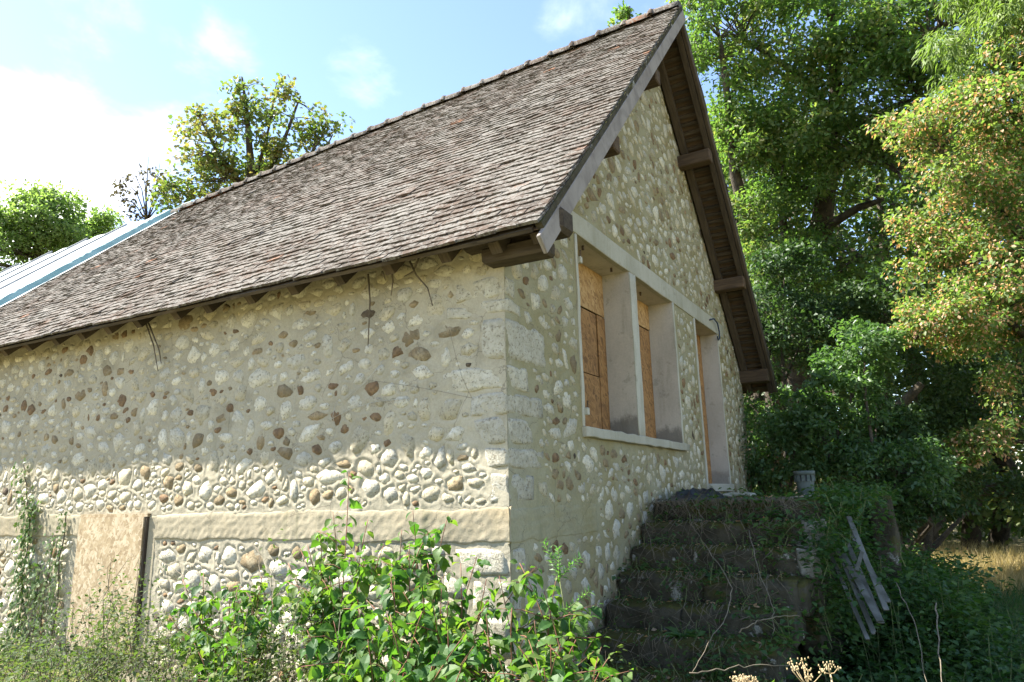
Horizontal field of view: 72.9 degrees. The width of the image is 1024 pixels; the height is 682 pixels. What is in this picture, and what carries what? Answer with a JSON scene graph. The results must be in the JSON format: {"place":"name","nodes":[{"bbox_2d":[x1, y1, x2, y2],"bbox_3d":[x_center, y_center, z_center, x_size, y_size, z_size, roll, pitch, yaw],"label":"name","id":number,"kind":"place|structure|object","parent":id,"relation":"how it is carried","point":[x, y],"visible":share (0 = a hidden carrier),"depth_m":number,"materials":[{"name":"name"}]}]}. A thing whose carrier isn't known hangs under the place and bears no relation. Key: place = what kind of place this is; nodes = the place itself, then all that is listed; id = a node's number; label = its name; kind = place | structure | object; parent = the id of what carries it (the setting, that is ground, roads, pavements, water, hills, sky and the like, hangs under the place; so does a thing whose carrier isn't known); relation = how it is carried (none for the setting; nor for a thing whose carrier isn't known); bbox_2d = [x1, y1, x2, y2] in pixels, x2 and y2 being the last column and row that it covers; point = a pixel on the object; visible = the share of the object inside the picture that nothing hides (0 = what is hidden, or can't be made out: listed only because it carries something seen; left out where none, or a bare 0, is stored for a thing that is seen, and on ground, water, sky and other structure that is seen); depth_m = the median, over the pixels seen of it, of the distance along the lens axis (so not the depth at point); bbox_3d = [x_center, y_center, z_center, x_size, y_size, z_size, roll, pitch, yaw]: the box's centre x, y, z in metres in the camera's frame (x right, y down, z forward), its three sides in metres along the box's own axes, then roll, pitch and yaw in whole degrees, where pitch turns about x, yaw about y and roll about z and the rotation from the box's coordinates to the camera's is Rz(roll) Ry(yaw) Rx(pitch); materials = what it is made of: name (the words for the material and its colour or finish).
{"place":"outdoors","nodes":[
{"label":"outdoors","id":0,"kind":"place"},
{"bbox_2d":[0,522,1023,681],"bbox_3d":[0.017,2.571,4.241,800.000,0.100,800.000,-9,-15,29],"label":"ground","id":1,"kind":"structure","parent":0,"point":[1016,539],"depth_m":18.10,"materials":[{"name":"green plant"}]},
{"bbox_2d":[0,175,96,271],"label":"ash tree","id":2,"kind":"object","parent":1,"relation":"on","point":[40,232],"visible":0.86,"depth_m":19.20,"materials":[{"name":"green plant"}]},
{"bbox_2d":[60,203,124,246],"bbox_3d":[-12.717,1.081,20.506,2.038,10.707,2.795,-9,-15,29],"label":"hedge maple","id":3,"kind":"object","parent":1,"relation":"on","point":[99,224],"visible":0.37,"depth_m":21.12,"materials":[{"name":"green plant"}]},
{"bbox_2d":[110,157,173,220],"bbox_3d":[-9.289,0.450,16.704,1.457,10.049,2.525,5,-14,-27],"label":"bare tree","id":4,"kind":"object","parent":1,"relation":"on","point":[147,215],"visible":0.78,"depth_m":17.27,"materials":[{"name":"brown plant"}]},
{"bbox_2d":[152,544,196,596],"bbox_3d":[-2.683,1.810,5.501,0.092,0.353,1.120,9,-17,-40],"label":"dry cane","id":5,"kind":"object","parent":1,"relation":"on","point":[175,570],"visible":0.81,"depth_m":5.51,"materials":[{"name":"beige plant"}]},
{"bbox_2d":[163,572,294,681],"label":"dogwood shrub","id":6,"kind":"object","parent":1,"relation":"on","point":[208,643],"visible":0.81,"depth_m":4.50,"materials":[{"name":"green plant"}]},
{"bbox_2d":[145,72,354,214],"bbox_3d":[-6.367,-0.668,16.376,4.072,11.994,3.789,-9,-15,29],"label":"maple tree","id":7,"kind":"object","parent":1,"relation":"on","point":[208,162],"visible":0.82,"depth_m":16.90,"materials":[{"name":"green plant"}]},
{"bbox_2d":[0,529,648,681],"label":"brambles","id":8,"kind":"object","parent":1,"relation":"on","point":[98,678],"visible":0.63,"depth_m":4.57,"materials":[{"name":"green plant"}]},
{"bbox_2d":[278,470,393,681],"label":"dogwood shrub","id":9,"kind":"object","parent":1,"relation":"on","point":[329,596],"visible":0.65,"depth_m":4.15,"materials":[{"name":"green plant"}]},
{"bbox_2d":[0,0,777,681],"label":"stone house","id":10,"kind":"structure","parent":1,"relation":"on","point":[560,224],"depth_m":6.39,"materials":[{"name":"stone"}]},
{"bbox_2d":[0,458,48,662],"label":"ivy","id":11,"kind":"object","parent":10,"relation":"attached to","point":[21,576],"visible":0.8,"depth_m":7.31,"materials":[{"name":"green plant"}]},
{"bbox_2d":[29,512,66,665],"bbox_3d":[-4.715,2.527,6.992,0.470,1.646,0.151,-9,-15,29],"label":"ivy","id":12,"kind":"object","parent":10,"relation":"attached to","point":[49,570],"visible":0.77,"depth_m":7.04,"materials":[{"name":"green plant"}]},
{"bbox_2d":[0,201,192,306],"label":"roof sheeting","id":13,"kind":"object","parent":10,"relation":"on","point":[16,281],"visible":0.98,"depth_m":12.99,"materials":[{"name":"white metal"}]},
{"bbox_2d":[146,323,161,369],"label":"dead creeper","id":14,"kind":"object","parent":10,"relation":"hanging from","point":[153,343],"visible":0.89,"depth_m":6.84,"materials":[{"name":"plant"}]},
{"bbox_2d":[328,398,406,420],"bbox_3d":[-1.113,0.529,5.327,0.827,0.115,0.004,-9,-15,29],"label":"tendril","id":15,"kind":"object","parent":10,"relation":"attached to","point":[369,403],"visible":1,"depth_m":5.32},
{"bbox_2d":[367,271,393,345],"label":"dead creeper","id":16,"kind":"object","parent":10,"relation":"hanging from","point":[382,272],"visible":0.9,"depth_m":5.43,"materials":[{"name":"brown plant"}]},
{"bbox_2d":[404,258,432,305],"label":"dead creeper","id":17,"kind":"object","parent":10,"relation":"hanging from","point":[413,269],"visible":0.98,"depth_m":5.24,"materials":[{"name":"brown plant"}]},
{"bbox_2d":[370,380,469,397],"bbox_3d":[-0.700,0.351,5.114,0.964,0.230,0.002,-9,-15,29],"label":"tendril","id":18,"kind":"object","parent":10,"relation":"attached to","point":[424,388],"visible":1,"depth_m":5.08},
{"bbox_2d":[574,233,638,435],"bbox_3d":[0.770,0.010,6.524,0.360,1.701,1.306,-9,-15,29],"label":"window","id":19,"kind":"structure","parent":10,"relation":"in","point":[608,400],"depth_m":6.98,"materials":[{"name":"paint"}]},
{"bbox_2d":[636,281,683,442],"bbox_3d":[1.519,0.274,7.784,0.338,1.703,1.293,-9,-15,29],"label":"window","id":20,"kind":"structure","parent":10,"relation":"in","point":[658,345],"depth_m":8.25,"materials":[{"name":"paint"}]},
{"bbox_2d":[693,318,734,491],"bbox_3d":[2.635,0.910,9.471,0.310,2.254,1.240,-9,-15,29],"label":"doorway","id":21,"kind":"structure","parent":10,"relation":"in","point":[715,443],"depth_m":9.92,"materials":[{"name":"paint"}]},
{"bbox_2d":[296,600,483,681],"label":"dogwood shrub","id":22,"kind":"object","parent":1,"relation":"on","point":[363,663],"visible":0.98,"depth_m":3.35,"materials":[{"name":"green plant"}]},
{"bbox_2d":[373,508,499,681],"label":"dogwood shrub","id":23,"kind":"object","parent":1,"relation":"on","point":[433,591],"visible":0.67,"depth_m":3.83,"materials":[{"name":"green plant"}]},
{"bbox_2d":[446,559,609,681],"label":"dogwood shrub","id":24,"kind":"object","parent":1,"relation":"on","point":[551,626],"visible":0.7,"depth_m":3.63,"materials":[{"name":"green plant"}]},
{"bbox_2d":[480,632,633,681],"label":"dogwood shrub","id":25,"kind":"object","parent":1,"relation":"on","point":[556,671],"visible":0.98,"depth_m":3.10,"materials":[{"name":"green plant"}]},
{"bbox_2d":[533,538,595,667],"bbox_3d":[0.280,1.763,3.754,0.407,1.352,0.128,-9,-15,29],"label":"privet sprig","id":26,"kind":"object","parent":1,"relation":"on","point":[559,573],"visible":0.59,"depth_m":3.85,"materials":[{"name":"green plant"}]},
{"bbox_2d":[607,0,645,26],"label":"slender tree","id":27,"kind":"object","parent":1,"relation":"on","point":[622,13],"visible":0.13,"depth_m":17.76,"materials":[{"name":"green plant"}]},
{"bbox_2d":[579,495,867,681],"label":"stone stair","id":28,"kind":"object","parent":1,"relation":"on","point":[800,585],"visible":0.67,"depth_m":5.46,"materials":[{"name":"grey stone"}]},
{"bbox_2d":[634,530,672,544],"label":"stair weed","id":29,"kind":"object","parent":28,"relation":"on","point":[657,538],"visible":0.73,"depth_m":6.19,"materials":[{"name":"green plant"}]},
{"bbox_2d":[662,618,700,639],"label":"stair weed","id":30,"kind":"object","parent":28,"relation":"on","point":[674,630],"visible":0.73,"depth_m":5.04,"materials":[{"name":"green plant"}]},
{"bbox_2d":[573,496,812,681],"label":"hanging grass","id":31,"kind":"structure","parent":28,"relation":"on","point":[698,500],"depth_m":5.78,"materials":[{"name":"plant"}]},
{"bbox_2d":[667,487,726,500],"bbox_3d":[1.970,1.611,7.329,0.412,0.125,1.208,-9,-15,29],"label":"plastic sheet","id":32,"kind":"object","parent":28,"relation":"on","point":[701,493],"visible":0.72,"depth_m":7.04,"materials":[{"name":"black plastic"}]},
{"bbox_2d":[581,492,814,681],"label":"fallen leaves","id":33,"kind":"object","parent":28,"relation":"on","point":[755,605],"visible":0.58,"depth_m":5.38,"materials":[{"name":"brown plant"}]},
{"bbox_2d":[684,655,736,681],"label":"stair weed","id":34,"kind":"object","parent":28,"relation":"on","point":[713,673],"visible":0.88,"depth_m":4.59,"materials":[{"name":"green plant"}]},
{"bbox_2d":[692,543,732,671],"bbox_3d":[1.294,1.644,4.404,0.208,0.619,1.112,-6,-13,20],"label":"dry cane","id":35,"kind":"object","parent":28,"relation":"on","point":[728,605],"visible":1,"depth_m":4.37,"materials":[{"name":"brown plant"}]},
{"bbox_2d":[723,492,755,497],"bbox_3d":[2.774,1.883,8.477,0.365,0.078,0.511,-9,-15,29],"label":"flat stone","id":36,"kind":"object","parent":28,"relation":"on","point":[729,494],"visible":0.64,"depth_m":8.31,"materials":[{"name":"stone"}]},
{"bbox_2d":[749,530,774,632],"bbox_3d":[1.724,1.619,4.789,0.036,0.546,1.173,-4,-13,13],"label":"dry cane","id":37,"kind":"object","parent":28,"relation":"on","point":[761,578],"visible":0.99,"depth_m":4.75,"materials":[{"name":"brown plant"}]},
{"bbox_2d":[724,516,806,545],"bbox_3d":[2.097,1.587,5.743,0.511,0.283,0.473,2,-13,-13],"label":"stair weed","id":38,"kind":"object","parent":28,"relation":"on","point":[782,536],"visible":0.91,"depth_m":5.76,"materials":[{"name":"green plant"}]},
{"bbox_2d":[739,615,799,632],"bbox_3d":[1.563,1.710,4.186,0.422,0.084,0.040,2,-13,-13],"label":"dry cane","id":39,"kind":"object","parent":28,"relation":"on","point":[765,619],"visible":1,"depth_m":4.18,"materials":[{"name":"brown plant"}]},
{"bbox_2d":[742,490,806,521],"bbox_3d":[2.328,1.466,6.107,0.583,0.311,0.425,-9,-15,29],"label":"stair weed","id":40,"kind":"object","parent":28,"relation":"on","point":[789,494],"visible":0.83,"depth_m":6.08,"materials":[{"name":"green plant"}]},
{"bbox_2d":[741,607,808,648],"bbox_3d":[1.805,1.977,4.786,0.466,0.258,0.345,-9,-15,29],"label":"stair weed","id":41,"kind":"object","parent":28,"relation":"on","point":[782,630],"visible":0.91,"depth_m":4.74,"materials":[{"name":"green plant"}]},
{"bbox_2d":[730,671,757,681],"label":"dead umbel","id":42,"kind":"object","parent":1,"relation":"on","point":[745,678],"visible":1,"depth_m":2.50,"materials":[{"name":"plant"}]},
{"bbox_2d":[666,0,842,493],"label":"leaning tree","id":43,"kind":"object","parent":1,"relation":"on","point":[753,223],"visible":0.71,"depth_m":13.84,"materials":[{"name":"green plant"}]},
{"bbox_2d":[737,382,836,495],"bbox_3d":[4.138,2.251,10.728,1.913,3.322,1.705,-9,-15,29],"label":"holly bush","id":44,"kind":"object","parent":1,"relation":"on","point":[766,479],"visible":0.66,"depth_m":10.64,"materials":[{"name":"green plant"}]},
{"bbox_2d":[746,236,852,493],"bbox_3d":[4.898,1.153,12.046,2.257,6.028,2.071,-1,-13,-3],"label":"dark hawthorn","id":45,"kind":"object","parent":1,"relation":"on","point":[776,325],"visible":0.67,"depth_m":12.21,"materials":[{"name":"green plant"}]},
{"bbox_2d":[580,476,1023,681],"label":"undergrowth","id":46,"kind":"object","parent":1,"relation":"on","point":[964,601],"depth_m":5.72,"materials":[{"name":"green plant"}]},
{"bbox_2d":[689,664,791,673],"bbox_3d":[1.276,1.814,3.854,0.636,0.027,0.030,2,-13,-13],"label":"dry cane","id":47,"kind":"object","parent":46,"relation":"on","point":[735,666],"visible":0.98,"depth_m":3.85,"materials":[{"name":"brown plant"}]},
{"bbox_2d":[830,556,869,639],"bbox_3d":[2.535,1.917,5.221,0.031,0.517,0.605,-3,-13,7],"label":"white slat","id":48,"kind":"object","parent":46,"relation":"on","point":[858,619],"visible":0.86,"depth_m":5.11,"materials":[{"name":"paint"}]},
{"bbox_2d":[836,548,874,634],"bbox_3d":[2.583,1.865,5.239,0.026,0.557,0.605,-3,-13,7],"label":"white slat","id":49,"kind":"object","parent":46,"relation":"on","point":[865,615],"visible":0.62,"depth_m":5.14,"materials":[{"name":"paint"}]},
{"bbox_2d":[840,550,875,632],"bbox_3d":[2.603,1.878,5.249,0.036,0.517,0.596,-3,-13,9],"label":"white slat","id":50,"kind":"object","parent":49,"relation":"on","point":[864,607],"visible":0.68,"depth_m":5.07,"materials":[{"name":"paint"}]},
{"bbox_2d":[841,553,883,621],"bbox_3d":[2.610,1.832,5.194,0.051,0.423,0.594,-3,-13,5],"label":"white slat","id":51,"kind":"object","parent":49,"relation":"on","point":[875,612],"visible":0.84,"depth_m":5.12,"materials":[{"name":"paint"}]},
{"bbox_2d":[854,551,863,571],"bbox_3d":[2.607,1.652,5.203,0.141,0.145,0.028,8,-16,-37],"label":"white slat","id":52,"kind":"object","parent":46,"relation":"on","point":[859,560],"visible":0.9,"depth_m":5.20,"materials":[{"name":"paint"}]},
{"bbox_2d":[846,542,884,623],"bbox_3d":[2.667,1.819,5.262,0.040,0.520,0.592,-3,-13,9],"label":"white slat","id":53,"kind":"object","parent":46,"relation":"on","point":[862,577],"visible":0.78,"depth_m":5.27,"materials":[{"name":"paint"}]},
{"bbox_2d":[846,516,888,610],"bbox_3d":[2.711,1.679,5.305,0.038,0.640,0.594,-3,-13,8],"label":"white slat","id":54,"kind":"object","parent":46,"relation":"on","point":[880,595],"visible":1,"depth_m":5.25,"materials":[{"name":"paint"}]},
{"bbox_2d":[851,534,890,602],"bbox_3d":[2.740,1.724,5.328,0.033,0.466,0.588,-3,-13,6],"label":"white slat","id":55,"kind":"object","parent":46,"relation":"on","point":[886,597],"visible":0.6,"depth_m":5.09,"materials":[{"name":"paint"}]},
{"bbox_2d":[896,582,926,681],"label":"dry cane","id":56,"kind":"object","parent":46,"relation":"on","point":[916,629],"visible":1,"depth_m":3.97,"materials":[{"name":"plant"}]},
{"bbox_2d":[935,603,941,681],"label":"dry cane","id":57,"kind":"object","parent":46,"relation":"on","point":[938,641],"visible":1,"depth_m":3.69,"materials":[{"name":"brown plant"}]},
{"bbox_2d":[786,657,825,681],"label":"dead umbel","id":58,"kind":"object","parent":1,"relation":"on","point":[807,678],"visible":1,"depth_m":2.42,"materials":[{"name":"plant"}]},
{"bbox_2d":[818,660,841,681],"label":"dead umbel","id":59,"kind":"object","parent":1,"relation":"on","point":[829,668],"visible":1,"depth_m":2.42,"materials":[{"name":"plant"}]},
{"bbox_2d":[768,314,918,561],"bbox_3d":[5.018,1.690,10.324,2.115,4.170,1.884,-9,-15,29],"label":"oak sapling","id":60,"kind":"object","parent":1,"relation":"on","point":[863,386],"visible":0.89,"depth_m":10.26,"materials":[{"name":"green plant"}]},
{"bbox_2d":[681,0,1012,492],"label":"oak tree","id":61,"kind":"object","parent":1,"relation":"on","point":[887,50],"visible":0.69,"depth_m":13.47,"materials":[{"name":"green plant"}]},
{"bbox_2d":[710,65,1023,554],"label":"woodland","id":62,"kind":"object","parent":1,"relation":"on","point":[986,512],"depth_m":16.44,"materials":[{"name":"green plant"}]},
{"bbox_2d":[830,382,924,485],"bbox_3d":[6.044,2.429,11.590,0.347,3.269,2.038,11,-17,-43],"label":"leaning bough","id":63,"kind":"object","parent":1,"relation":"on","point":[910,395],"visible":0.22,"depth_m":11.24,"materials":[{"name":"brown plant"}]},
{"bbox_2d":[867,495,903,592],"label":"stone pier","id":64,"kind":"structure","parent":1,"relation":"on","point":[892,535],"depth_m":7.16,"materials":[{"name":"grey stone"}]},
{"bbox_2d":[814,431,970,554],"bbox_3d":[5.308,2.501,9.749,2.120,2.346,1.874,-9,-15,29],"label":"hazel bush","id":65,"kind":"object","parent":1,"relation":"on","point":[913,482],"visible":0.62,"depth_m":9.49,"materials":[{"name":"green plant"}]},
{"bbox_2d":[791,261,1023,561],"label":"shade elder","id":66,"kind":"object","parent":1,"relation":"on","point":[863,303],"visible":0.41,"depth_m":11.69,"materials":[{"name":"green plant"}]},
{"bbox_2d":[858,397,990,561],"bbox_3d":[5.875,2.399,10.694,1.868,3.018,2.473,-2,-13,3],"label":"bush","id":67,"kind":"object","parent":1,"relation":"on","point":[915,426],"visible":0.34,"depth_m":10.14,"materials":[{"name":"green plant"}]},
{"bbox_2d":[849,573,1023,681],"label":"bush","id":68,"kind":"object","parent":1,"relation":"on","point":[1014,599],"depth_m":7.01,"materials":[{"name":"green plant"}]},
{"bbox_2d":[865,18,1023,472],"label":"hornbeam tree","id":69,"kind":"object","parent":1,"relation":"on","point":[958,321],"visible":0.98,"depth_m":9.97,"materials":[{"name":"green plant"}]},
{"bbox_2d":[911,0,1023,142],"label":"willow tree","id":70,"kind":"object","parent":1,"relation":"on","point":[994,14],"visible":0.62,"depth_m":10.14,"materials":[{"name":"green plant"}]},
{"bbox_2d":[0,0,1023,474],"label":"sky","id":71,"kind":"structure","parent":0,"point":[89,89],"materials":[{"name":"blue"}]},
{"bbox_2d":[913,537,1023,598],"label":"dry grass","id":72,"kind":"structure","parent":0,"point":[1003,559],"depth_m":12.73,"materials":[{"name":"beige plant"}]},
{"bbox_3d":[3.094,1.653,7.296,0.337,0.063,0.459,-9,-15,29],"label":"flat stone","id":73,"kind":"object","parent":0,"visible":0},
{"bbox_2d":[793,470,815,494],"bbox_3d":[3.108,1.513,7.344,0.216,0.269,0.216,-9,-15,29],"label":"garden pot","id":74,"kind":"object","parent":73,"relation":"on","point":[804,479],"visible":0.92,"depth_m":7.28,"materials":[{"name":"grey plastic"}]}
]}

